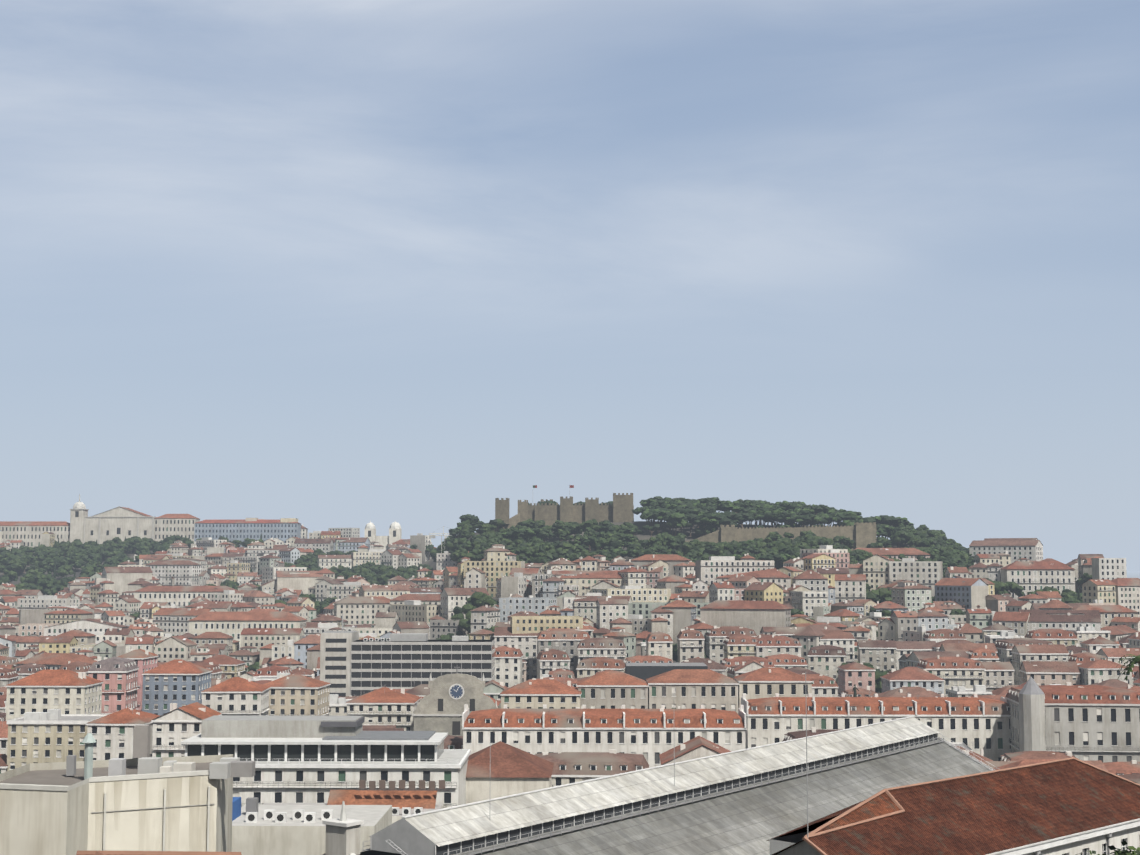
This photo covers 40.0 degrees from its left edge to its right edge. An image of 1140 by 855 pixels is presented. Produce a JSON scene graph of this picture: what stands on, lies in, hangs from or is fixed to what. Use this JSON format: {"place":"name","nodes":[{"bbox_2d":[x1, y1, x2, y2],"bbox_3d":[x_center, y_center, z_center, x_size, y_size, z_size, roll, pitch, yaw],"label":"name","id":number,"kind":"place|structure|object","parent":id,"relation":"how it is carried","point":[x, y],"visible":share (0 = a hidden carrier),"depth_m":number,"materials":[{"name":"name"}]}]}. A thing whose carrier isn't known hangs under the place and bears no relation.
{"place":"outdoors","nodes":[
{"label":"outdoors","id":0,"kind":"place"},
{"bbox_2d":[0,521,1139,696],"bbox_3d":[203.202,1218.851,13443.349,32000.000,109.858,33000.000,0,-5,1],"label":"terrain","id":1,"kind":"structure","parent":0,"point":[646,535],"depth_m":1073.57,"materials":[{"name":"green plant"}]},
{"bbox_2d":[0,725,391,854],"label":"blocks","id":2,"kind":"structure","parent":1,"relation":"on","point":[145,801],"depth_m":103.06,"materials":[{"name":"paint"}]},
{"bbox_2d":[76,850,241,854],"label":"hip roof","id":3,"kind":"structure","parent":2,"relation":"on","point":[98,852],"depth_m":67.17,"materials":[{"name":"paint"}]},
{"bbox_2d":[0,494,401,559],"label":"graca church and skyline","id":4,"kind":"structure","parent":1,"relation":"on","point":[121,523],"depth_m":1456.31,"materials":[{"name":"paint"}]},
{"bbox_2d":[429,526,456,552],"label":"tower crane","id":5,"kind":"object","parent":1,"relation":"on","point":[434,535],"visible":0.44,"depth_m":1148.37,"materials":[{"name":"paint"}]},
{"bbox_2d":[0,496,1091,692],"bbox_3d":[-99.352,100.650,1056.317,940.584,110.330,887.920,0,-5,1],"label":"trees","id":6,"kind":"object","parent":1,"relation":"on","point":[608,539],"visible":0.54,"depth_m":1033.39,"materials":[{"name":"green plant"}]},
{"bbox_2d":[0,519,1139,786],"bbox_3d":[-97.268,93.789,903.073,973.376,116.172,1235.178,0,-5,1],"label":"city buildings","id":7,"kind":"structure","parent":1,"relation":"on","point":[566,621],"depth_m":773.87,"materials":[{"name":"paint"}]},
{"bbox_2d":[5,614,1139,823],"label":"buildings","id":8,"kind":"structure","parent":1,"relation":"on","point":[293,739],"depth_m":408.42,"materials":[{"name":"paint"}]},
{"bbox_2d":[322,716,998,854],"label":"station roof","id":9,"kind":"structure","parent":1,"relation":"on","point":[750,801],"depth_m":212.31,"materials":[{"name":"paint"}]},
{"bbox_2d":[492,485,876,550],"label":"castle","id":10,"kind":"structure","parent":1,"relation":"on","point":[619,508],"depth_m":1098.59,"materials":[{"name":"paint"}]},
{"bbox_2d":[767,672,1139,854],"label":"tiled roof building","id":11,"kind":"structure","parent":1,"relation":"on","point":[1070,806],"depth_m":134.38,"materials":[{"name":"tile"}]},
{"bbox_2d":[1076,840,1139,854],"bbox_3d":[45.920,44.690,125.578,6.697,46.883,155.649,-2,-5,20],"label":"shrub tops","id":12,"kind":"object","parent":1,"relation":"on","point":[1124,852],"visible":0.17,"depth_m":57.02,"materials":[{"name":"plant"}]},
{"bbox_2d":[1116,654,1139,679],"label":"palm tree","id":13,"kind":"object","parent":1,"relation":"on","point":[1132,663],"visible":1,"depth_m":201.74,"materials":[{"name":"green plant"}]},
{"bbox_2d":[0,0,1139,570],"label":"sky","id":14,"kind":"structure","parent":0,"point":[418,265],"materials":[{"name":"blue"}]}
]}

